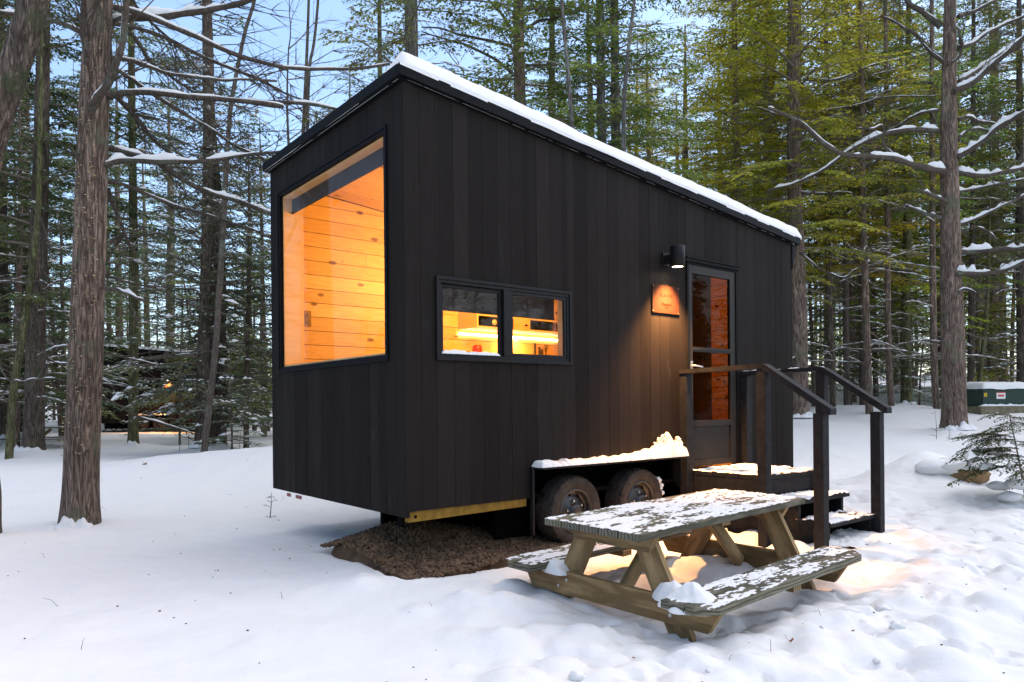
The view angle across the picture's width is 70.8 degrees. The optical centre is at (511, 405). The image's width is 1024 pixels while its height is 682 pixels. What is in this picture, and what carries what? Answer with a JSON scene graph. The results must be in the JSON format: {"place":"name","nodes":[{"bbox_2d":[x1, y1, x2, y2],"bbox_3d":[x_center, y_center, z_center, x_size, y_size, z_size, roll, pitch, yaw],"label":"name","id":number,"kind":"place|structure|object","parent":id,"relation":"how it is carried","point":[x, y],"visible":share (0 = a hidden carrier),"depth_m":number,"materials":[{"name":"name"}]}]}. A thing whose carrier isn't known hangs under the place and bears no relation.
{"place":"outdoors","nodes":[
{"label":"outdoors","id":0,"kind":"place"},
{"bbox_2d":[0,371,1023,681],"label":"snow ground","id":1,"kind":"structure","parent":0,"point":[244,587],"depth_m":4.40,"materials":[{"name":"snow"}]},
{"bbox_2d":[5,29,43,458],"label":"bare tree","id":2,"kind":"object","parent":1,"relation":"on","point":[11,407],"visible":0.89,"depth_m":15.46,"materials":[{"name":"brown plant"}]},
{"bbox_2d":[0,0,49,533],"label":"bare tree","id":3,"kind":"object","parent":1,"relation":"on","point":[22,41],"visible":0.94,"depth_m":6.23,"materials":[{"name":"brown plant"}]},
{"bbox_2d":[0,84,69,447],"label":"hemlock tree","id":4,"kind":"object","parent":1,"relation":"on","point":[17,307],"visible":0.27,"depth_m":19.52,"materials":[{"name":"green plant"}]},
{"bbox_2d":[19,426,63,440],"bbox_3d":[-12.781,0.986,20.423,1.856,0.779,1.538,-1,0,-28],"label":"picnic table","id":5,"kind":"object","parent":1,"relation":"on","point":[58,438],"visible":0.24,"depth_m":20.15,"materials":[{"name":"brown wood"}]},
{"bbox_2d":[11,221,72,415],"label":"hemlock tree","id":6,"kind":"object","parent":1,"relation":"on","point":[67,321],"visible":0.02,"depth_m":33.35,"materials":[{"name":"green plant"}]},
{"bbox_2d":[0,0,108,439],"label":"conifer tree","id":7,"kind":"object","parent":1,"relation":"on","point":[4,184],"visible":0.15,"depth_m":21.92,"materials":[{"name":"green plant"}]},
{"bbox_2d":[0,0,108,434],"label":"conifer tree","id":8,"kind":"object","parent":1,"relation":"on","point":[11,208],"visible":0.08,"depth_m":23.90,"materials":[{"name":"green plant"}]},
{"bbox_2d":[0,126,148,440],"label":"hemlock tree","id":9,"kind":"object","parent":1,"relation":"on","point":[53,299],"visible":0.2,"depth_m":22.36,"materials":[{"name":"green plant"}]},
{"bbox_2d":[10,161,140,425],"bbox_3d":[-15.392,-3.453,24.665,4.036,9.610,4.718,-2,-1,38],"label":"hemlock tree","id":10,"kind":"object","parent":1,"relation":"on","point":[63,301],"visible":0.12,"depth_m":24.54,"materials":[{"name":"green plant"}]},
{"bbox_2d":[10,60,144,409],"bbox_3d":[-18.309,-6.799,30.720,5.912,16.183,5.415,0,0,4],"label":"hemlock tree","id":11,"kind":"object","parent":1,"relation":"on","point":[110,299],"visible":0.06,"depth_m":30.98,"materials":[{"name":"green plant"}]},
{"bbox_2d":[0,0,171,450],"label":"conifer tree","id":12,"kind":"object","parent":1,"relation":"on","point":[33,436],"visible":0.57,"depth_m":16.41,"materials":[{"name":"green plant"}]},
{"bbox_2d":[57,120,146,344],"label":"hemlock tree","id":13,"kind":"object","parent":1,"relation":"on","point":[109,327],"visible":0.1,"depth_m":36.70,"materials":[{"name":"green plant"}]},
{"bbox_2d":[0,0,228,443],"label":"conifer tree","id":14,"kind":"object","parent":1,"relation":"on","point":[133,433],"visible":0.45,"depth_m":18.42,"materials":[{"name":"green plant"}]},
{"bbox_2d":[51,34,182,350],"bbox_3d":[-19.435,-8.496,35.167,6.207,19.422,6.164,0,0,-23],"label":"hemlock tree","id":15,"kind":"object","parent":1,"relation":"on","point":[117,332],"visible":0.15,"depth_m":35.02,"materials":[{"name":"green plant"}]},
{"bbox_2d":[106,284,148,341],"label":"hemlock tree","id":16,"kind":"object","parent":1,"relation":"on","point":[124,318],"visible":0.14,"depth_m":33.45,"materials":[{"name":"green plant"}]},
{"bbox_2d":[110,164,156,337],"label":"hemlock tree","id":17,"kind":"object","parent":1,"relation":"on","point":[127,265],"visible":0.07,"depth_m":41.91,"materials":[{"name":"green plant"}]},
{"bbox_2d":[110,144,186,346],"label":"hemlock tree","id":18,"kind":"object","parent":1,"relation":"on","point":[146,312],"visible":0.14,"depth_m":42.37,"materials":[{"name":"green plant"}]},
{"bbox_2d":[119,324,196,444],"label":"hemlock tree","id":19,"kind":"object","parent":1,"relation":"on","point":[179,395],"visible":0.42,"depth_m":20.47,"materials":[{"name":"green plant"}]},
{"bbox_2d":[139,288,180,347],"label":"hemlock tree","id":20,"kind":"object","parent":1,"relation":"on","point":[156,304],"visible":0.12,"depth_m":34.69,"materials":[{"name":"green plant"}]},
{"bbox_2d":[121,76,201,350],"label":"hemlock tree","id":21,"kind":"object","parent":1,"relation":"on","point":[170,191],"visible":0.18,"depth_m":37.02,"materials":[{"name":"green plant"}]},
{"bbox_2d":[139,135,197,347],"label":"hemlock tree","id":22,"kind":"object","parent":1,"relation":"on","point":[166,249],"visible":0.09,"depth_m":45.05,"materials":[{"name":"green plant"}]},
{"bbox_2d":[101,344,243,431],"bbox_3d":[-14.002,-0.729,29.988,5.040,3.570,2.675,-1,0,4],"label":"tiny cabin","id":23,"kind":"object","parent":1,"relation":"on","point":[111,422],"visible":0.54,"depth_m":28.88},
{"bbox_2d":[103,0,271,447],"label":"conifer tree","id":24,"kind":"object","parent":1,"relation":"on","point":[205,295],"visible":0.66,"depth_m":15.88,"materials":[{"name":"green plant"}]},
{"bbox_2d":[0,0,395,527],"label":"conifer tree","id":25,"kind":"object","parent":1,"relation":"on","point":[100,70],"visible":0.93,"depth_m":7.36,"materials":[{"name":"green plant"}]},
{"bbox_2d":[138,164,271,426],"bbox_3d":[-9.772,-3.417,23.932,4.740,9.632,4.895,-2,-1,15],"label":"hemlock tree","id":26,"kind":"object","parent":1,"relation":"on","point":[191,331],"visible":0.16,"depth_m":23.69,"materials":[{"name":"green plant"}]},
{"bbox_2d":[130,0,283,444],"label":"conifer tree","id":27,"kind":"object","parent":1,"relation":"on","point":[216,430],"visible":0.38,"depth_m":16.48,"materials":[{"name":"green plant"}]},
{"bbox_2d":[147,133,271,447],"bbox_3d":[-6.213,-2.547,17.358,4.313,7.753,4.176,0,1,-12],"label":"hemlock tree","id":28,"kind":"object","parent":1,"relation":"on","point":[246,364],"visible":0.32,"depth_m":17.05,"materials":[{"name":"green plant"}]},
{"bbox_2d":[201,0,255,451],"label":"bare tree","id":29,"kind":"object","parent":1,"relation":"on","point":[209,397],"visible":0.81,"depth_m":13.56,"materials":[{"name":"brown plant"}]},
{"bbox_2d":[191,337,265,449],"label":"hemlock tree","id":30,"kind":"object","parent":1,"relation":"on","point":[225,435],"visible":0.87,"depth_m":15.20,"materials":[{"name":"green plant"}]},
{"bbox_2d":[226,108,271,436],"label":"hemlock tree","id":31,"kind":"object","parent":1,"relation":"on","point":[262,320],"visible":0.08,"depth_m":23.03,"materials":[{"name":"green plant"}]},
{"bbox_2d":[228,196,271,430],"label":"hemlock tree","id":32,"kind":"object","parent":1,"relation":"on","point":[257,384],"visible":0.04,"depth_m":26.94,"materials":[{"name":"green plant"}]},
{"bbox_2d":[232,175,271,430],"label":"bare tree","id":33,"kind":"object","parent":1,"relation":"on","point":[254,428],"visible":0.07,"depth_m":28.31,"materials":[{"name":"brown plant"}]},
{"bbox_2d":[175,0,371,309],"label":"bare tree","id":34,"kind":"object","parent":1,"relation":"on","point":[287,120],"visible":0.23,"depth_m":20.52,"materials":[{"name":"brown plant"}]},
{"bbox_2d":[301,0,309,134],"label":"bare tree","id":35,"kind":"object","parent":1,"relation":"on","point":[306,56],"visible":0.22,"depth_m":14.47,"materials":[{"name":"brown plant"}]},
{"bbox_2d":[306,0,318,130],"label":"bare tree","id":36,"kind":"object","parent":1,"relation":"on","point":[310,57],"visible":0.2,"depth_m":14.18,"materials":[{"name":"brown plant"}]},
{"bbox_2d":[313,0,404,118],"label":"conifer tree","id":37,"kind":"object","parent":1,"relation":"on","point":[379,38],"visible":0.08,"depth_m":20.93,"materials":[{"name":"green plant"}]},
{"bbox_2d":[291,0,516,126],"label":"conifer tree","id":38,"kind":"object","parent":1,"relation":"on","point":[409,38],"visible":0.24,"depth_m":14.95,"materials":[{"name":"green plant"}]},
{"bbox_2d":[320,519,570,579],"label":"gravel","id":39,"kind":"structure","parent":1,"relation":"on","point":[423,549],"depth_m":5.40,"materials":[{"name":"gravel"}]},
{"bbox_2d":[7,118,1015,412],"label":"woods","id":40,"kind":"object","parent":1,"relation":"on","point":[267,346],"visible":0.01,"depth_m":55.04,"materials":[{"name":"green plant"}]},
{"bbox_2d":[8,461,1015,681],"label":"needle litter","id":41,"kind":"object","parent":1,"relation":"on","point":[431,605],"visible":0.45,"depth_m":4.16,"materials":[{"name":"brown plant"}]},
{"bbox_2d":[418,0,631,126],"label":"conifer tree","id":42,"kind":"object","parent":1,"relation":"on","point":[519,27],"visible":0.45,"depth_m":15.85,"materials":[{"name":"green plant"}]},
{"bbox_2d":[262,51,801,543],"bbox_3d":[0.462,-0.586,7.342,5.070,3.624,2.662,-1,0,-39],"label":"tiny cabin","id":43,"kind":"object","parent":1,"relation":"on","point":[394,397],"visible":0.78,"depth_m":5.87,"materials":[{"name":"wood"}]},
{"bbox_2d":[277,124,388,372],"bbox_3d":[-1.484,-1.127,5.824,0.068,1.650,2.027,-1,0,-39],"label":"picture window","id":44,"kind":"structure","parent":43,"relation":"in","point":[380,132],"depth_m":5.69,"materials":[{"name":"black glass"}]},
{"bbox_2d":[291,147,382,213],"bbox_3d":[-1.410,-1.857,5.891,0.052,0.201,2.120,-1,0,-39],"label":"roller blind","id":45,"kind":"object","parent":43,"relation":"attached to","point":[373,161],"visible":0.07,"depth_m":5.83,"materials":[{"name":"fabric"}]},
{"bbox_2d":[443,288,555,324],"bbox_3d":[-0.115,-0.639,5.504,1.195,0.500,0.020,-1,0,-39],"label":"roller blind","id":46,"kind":"object","parent":43,"relation":"attached to","point":[457,300],"visible":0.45,"depth_m":5.46,"materials":[{"name":"fabric"}]},
{"bbox_2d":[435,275,571,364],"bbox_3d":[-0.039,-0.612,5.422,1.290,0.588,0.067,-1,0,-39],"label":"sliding window","id":47,"kind":"structure","parent":43,"relation":"in","point":[505,292],"depth_m":5.38,"materials":[{"name":"black metal"}]},
{"bbox_2d":[458,312,557,336],"bbox_3d":[0.120,-1.091,8.301,1.518,0.500,0.398,-1,0,-39],"label":"kitchen cabinet","id":48,"kind":"object","parent":43,"relation":"attached to","point":[525,326],"visible":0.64,"depth_m":8.09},
{"bbox_2d":[478,317,496,326],"bbox_3d":[-0.236,-0.906,7.950,0.400,0.100,0.156,-1,0,-39],"label":"table radio","id":49,"kind":"object","parent":48,"relation":"in","point":[487,321],"visible":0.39,"depth_m":7.83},
{"bbox_2d":[459,333,557,340],"bbox_3d":[0.001,-0.795,8.438,1.500,0.016,0.012,-1,0,-39],"label":"light strip","id":50,"kind":"object","parent":43,"relation":"attached to","point":[513,337],"visible":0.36,"depth_m":8.45,"materials":[{"name":"beige"}]},
{"bbox_2d":[652,284,678,314],"bbox_3d":[1.401,-0.961,6.559,0.376,0.254,0.008,-1,0,-39],"label":"name sign","id":51,"kind":"object","parent":43,"relation":"attached to","point":[665,299],"visible":1,"depth_m":6.55,"materials":[{"name":"orange metal"}]},
{"bbox_2d":[662,245,684,268],"bbox_3d":[1.457,-1.328,6.482,0.132,0.190,0.210,-1,0,-39],"label":"wall lamp","id":52,"kind":"object","parent":43,"relation":"attached to","point":[675,258],"visible":1,"depth_m":6.41,"materials":[{"name":"black metal"}]},
{"bbox_2d":[689,264,736,466],"bbox_3d":[1.963,-0.376,6.994,0.752,1.906,0.095,-1,0,-39],"label":"door","id":53,"kind":"structure","parent":43,"relation":"in","point":[711,291],"depth_m":7.02,"materials":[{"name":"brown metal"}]},
{"bbox_2d":[525,17,583,115],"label":"hemlock tree","id":54,"kind":"object","parent":1,"relation":"on","point":[539,41],"visible":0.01,"depth_m":29.41,"materials":[{"name":"green plant"}]},
{"bbox_2d":[506,0,621,138],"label":"conifer tree","id":55,"kind":"object","parent":1,"relation":"on","point":[554,70],"visible":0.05,"depth_m":19.93,"materials":[{"name":"green plant"}]},
{"bbox_2d":[560,0,573,128],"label":"bare tree","id":56,"kind":"object","parent":1,"relation":"on","point":[571,117],"visible":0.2,"depth_m":12.47,"materials":[{"name":"brown plant"}]},
{"bbox_2d":[557,9,638,154],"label":"hemlock tree","id":57,"kind":"object","parent":1,"relation":"on","point":[588,91],"visible":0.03,"depth_m":24.58,"materials":[{"name":"green plant"}]},
{"bbox_2d":[499,0,714,180],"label":"conifer tree","id":58,"kind":"object","parent":1,"relation":"on","point":[598,83],"visible":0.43,"depth_m":15.53,"materials":[{"name":"green plant"}]},
{"bbox_2d":[532,0,717,183],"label":"conifer tree","id":59,"kind":"object","parent":1,"relation":"on","point":[615,127],"visible":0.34,"depth_m":16.25,"materials":[{"name":"green plant"}]},
{"bbox_2d":[621,0,635,151],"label":"bare tree","id":60,"kind":"object","parent":1,"relation":"on","point":[623,130],"visible":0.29,"depth_m":12.97,"materials":[{"name":"brown plant"}]},
{"bbox_2d":[627,57,680,167],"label":"hemlock tree","id":61,"kind":"object","parent":1,"relation":"on","point":[647,150],"visible":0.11,"depth_m":28.69,"materials":[{"name":"green plant"}]},
{"bbox_2d":[620,19,696,168],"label":"hemlock tree","id":62,"kind":"object","parent":1,"relation":"on","point":[648,85],"visible":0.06,"depth_m":32.14,"materials":[{"name":"green plant"}]},
{"bbox_2d":[506,489,861,641],"bbox_3d":[1.102,1.038,4.621,1.856,0.779,1.538,-2,1,-42],"label":"picnic table","id":63,"kind":"object","parent":1,"relation":"on","point":[643,529],"visible":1,"depth_m":4.30,"materials":[{"name":"brown wood"}]},
{"bbox_2d":[641,21,730,195],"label":"hemlock tree","id":64,"kind":"object","parent":1,"relation":"on","point":[685,153],"visible":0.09,"depth_m":23.94,"materials":[{"name":"green plant"}]},
{"bbox_2d":[687,6,786,204],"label":"hemlock tree","id":65,"kind":"object","parent":1,"relation":"on","point":[723,149],"visible":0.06,"depth_m":24.65,"materials":[{"name":"green plant"}]},
{"bbox_2d":[638,0,851,285],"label":"hemlock tree","id":66,"kind":"object","parent":1,"relation":"on","point":[735,139],"visible":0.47,"depth_m":18.60,"materials":[{"name":"green plant"}]},
{"bbox_2d":[681,0,822,309],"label":"hemlock tree","id":67,"kind":"object","parent":1,"relation":"on","point":[700,31],"visible":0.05,"depth_m":27.74,"materials":[{"name":"green plant"}]},
{"bbox_2d":[693,0,856,326],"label":"hemlock tree","id":68,"kind":"object","parent":1,"relation":"on","point":[767,139],"visible":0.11,"depth_m":21.85,"materials":[{"name":"green plant"}]},
{"bbox_2d":[690,0,876,375],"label":"hemlock tree","id":69,"kind":"object","parent":1,"relation":"on","point":[776,132],"visible":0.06,"depth_m":23.82,"materials":[{"name":"green plant"}]},
{"bbox_2d":[679,364,891,548],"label":"entry steps","id":70,"kind":"structure","parent":1,"relation":"on","point":[819,517],"depth_m":6.26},
{"bbox_2d":[682,0,960,418],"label":"conifer tree","id":71,"kind":"object","parent":1,"relation":"on","point":[792,59],"visible":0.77,"depth_m":17.80,"materials":[{"name":"green plant"}]},
{"bbox_2d":[807,249,842,377],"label":"hemlock tree","id":72,"kind":"object","parent":1,"relation":"on","point":[819,335],"visible":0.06,"depth_m":38.82,"materials":[{"name":"green plant"}]},
{"bbox_2d":[752,0,907,406],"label":"conifer tree","id":73,"kind":"object","parent":1,"relation":"on","point":[830,342],"visible":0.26,"depth_m":20.93,"materials":[{"name":"green plant"}]},
{"bbox_2d":[804,204,863,406],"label":"hemlock tree","id":74,"kind":"object","parent":1,"relation":"on","point":[812,385],"visible":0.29,"depth_m":23.45,"materials":[{"name":"green plant"}]},
{"bbox_2d":[802,55,870,384],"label":"hemlock tree","id":75,"kind":"object","parent":1,"relation":"on","point":[825,319],"visible":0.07,"depth_m":33.90,"materials":[{"name":"green plant"}]},
{"bbox_2d":[808,181,898,404],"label":"hemlock tree","id":76,"kind":"object","parent":1,"relation":"on","point":[854,371],"visible":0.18,"depth_m":24.84,"materials":[{"name":"green plant"}]},
{"bbox_2d":[763,0,961,404],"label":"conifer tree","id":77,"kind":"object","parent":1,"relation":"on","point":[844,265],"visible":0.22,"depth_m":21.77,"materials":[{"name":"green plant"}]},
{"bbox_2d":[807,1,924,404],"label":"conifer tree","id":78,"kind":"object","parent":1,"relation":"on","point":[861,374],"visible":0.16,"depth_m":22.93,"materials":[{"name":"green plant"}]},
{"bbox_2d":[807,1,926,384],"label":"hemlock tree","id":79,"kind":"object","parent":1,"relation":"on","point":[857,328],"visible":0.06,"depth_m":31.68,"materials":[{"name":"green plant"}]},
{"bbox_2d":[803,0,937,401],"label":"hemlock tree","id":80,"kind":"object","parent":1,"relation":"on","point":[854,398],"visible":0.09,"depth_m":26.89,"materials":[{"name":"green plant"}]},
{"bbox_2d":[815,161,939,396],"bbox_3d":[13.872,-4.873,27.607,4.710,9.688,4.561,-1,0,-7],"label":"hemlock tree","id":81,"kind":"object","parent":1,"relation":"on","point":[875,382],"visible":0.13,"depth_m":27.76,"materials":[{"name":"green plant"}]},
{"bbox_2d":[739,0,1023,429],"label":"conifer tree","id":82,"kind":"object","parent":1,"relation":"on","point":[948,169],"visible":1,"depth_m":15.85,"materials":[{"name":"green plant"}]},
{"bbox_2d":[801,0,966,413],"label":"conifer tree","id":83,"kind":"object","parent":1,"relation":"on","point":[866,309],"visible":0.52,"depth_m":19.41,"materials":[{"name":"green plant"}]},
{"bbox_2d":[807,0,966,405],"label":"conifer tree","id":84,"kind":"object","parent":1,"relation":"on","point":[888,367],"visible":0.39,"depth_m":20.44,"materials":[{"name":"green plant"}]},
{"bbox_2d":[858,310,921,403],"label":"hemlock tree","id":85,"kind":"object","parent":1,"relation":"on","point":[913,390],"visible":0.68,"depth_m":23.08,"materials":[{"name":"green plant"}]},
{"bbox_2d":[840,179,965,384],"bbox_3d":[16.772,-5.138,31.298,4.874,9.174,4.719,-1,1,16],"label":"hemlock tree","id":86,"kind":"object","parent":1,"relation":"on","point":[897,339],"visible":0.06,"depth_m":31.08,"materials":[{"name":"green plant"}]},
{"bbox_2d":[832,0,981,388],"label":"hemlock tree","id":87,"kind":"object","parent":1,"relation":"on","point":[927,241],"visible":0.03,"depth_m":29.06,"materials":[{"name":"green plant"}]},
{"bbox_2d":[823,0,999,403],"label":"conifer tree","id":88,"kind":"object","parent":1,"relation":"on","point":[906,397],"visible":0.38,"depth_m":22.88,"materials":[{"name":"green plant"}]},
{"bbox_2d":[873,300,966,404],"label":"hemlock tree","id":89,"kind":"object","parent":1,"relation":"on","point":[920,388],"visible":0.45,"depth_m":24.43,"materials":[{"name":"green plant"}]},
{"bbox_2d":[855,0,1023,408],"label":"conifer tree","id":90,"kind":"object","parent":1,"relation":"on","point":[934,346],"visible":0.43,"depth_m":19.94,"materials":[{"name":"green plant"}]},
{"bbox_2d":[870,33,1012,397],"bbox_3d":[15.829,-6.960,27.088,5.068,13.853,4.891,-1,0,-7],"label":"hemlock tree","id":91,"kind":"object","parent":1,"relation":"on","point":[937,272],"visible":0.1,"depth_m":26.97,"materials":[{"name":"green plant"}]},
{"bbox_2d":[882,160,1003,371],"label":"hemlock tree","id":92,"kind":"object","parent":1,"relation":"on","point":[929,320],"visible":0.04,"depth_m":30.51,"materials":[{"name":"green plant"}]},
{"bbox_2d":[879,0,1023,381],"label":"conifer tree","id":93,"kind":"object","parent":1,"relation":"on","point":[971,232],"visible":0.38,"depth_m":23.90,"materials":[{"name":"green plant"}]},
{"bbox_2d":[890,0,1012,350],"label":"hemlock tree","id":94,"kind":"object","parent":1,"relation":"on","point":[958,62],"visible":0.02,"depth_m":32.52,"materials":[{"name":"green plant"}]},
{"bbox_2d":[915,456,990,483],"bbox_3d":[5.178,0.771,8.511,0.778,0.354,0.466,-1,0,16],"label":"boulder","id":95,"kind":"object","parent":1,"relation":"on","point":[934,466],"visible":0.66,"depth_m":8.37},
{"bbox_2d":[913,200,1015,381],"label":"hemlock tree","id":96,"kind":"object","parent":1,"relation":"on","point":[977,345],"visible":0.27,"depth_m":25.03,"materials":[{"name":"green plant"}]},
{"bbox_2d":[912,1,1023,381],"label":"conifer tree","id":97,"kind":"object","parent":1,"relation":"on","point":[995,299],"visible":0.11,"depth_m":28.86,"materials":[{"name":"green plant"}]},
{"bbox_2d":[922,0,1023,381],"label":"conifer tree","id":98,"kind":"object","parent":1,"relation":"on","point":[1018,144],"visible":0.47,"depth_m":23.93,"materials":[{"name":"green plant"}]},
{"bbox_2d":[938,0,1023,381],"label":"hemlock tree","id":99,"kind":"object","parent":1,"relation":"on","point":[1002,297],"visible":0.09,"depth_m":29.94,"materials":[{"name":"green plant"}]},
{"bbox_2d":[977,139,990,381],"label":"bare tree","id":100,"kind":"object","parent":1,"relation":"on","point":[982,352],"visible":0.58,"depth_m":22.96,"materials":[{"name":"brown plant"}]},
{"bbox_2d":[945,407,1023,501],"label":"young hemlock","id":101,"kind":"object","parent":1,"relation":"on","point":[969,456],"visible":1,"depth_m":7.35,"materials":[{"name":"green plant"}]},
{"bbox_2d":[966,121,1015,381],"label":"hemlock tree","id":102,"kind":"object","parent":1,"relation":"on","point":[1012,352],"visible":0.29,"depth_m":25.83,"materials":[{"name":"green plant"}]},
{"bbox_2d":[966,97,1015,377],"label":"hemlock tree","id":103,"kind":"object","parent":1,"relation":"on","point":[983,283],"visible":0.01,"depth_m":39.70,"materials":[{"name":"green plant"}]},
{"bbox_2d":[966,382,1023,414],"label":"utility box","id":104,"kind":"object","parent":1,"relation":"on","point":[983,398],"visible":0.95,"depth_m":19.02,"materials":[{"name":"metal"}]},
{"bbox_2d":[4,0,1023,387],"label":"sky","id":105,"kind":"structure","parent":0,"point":[339,10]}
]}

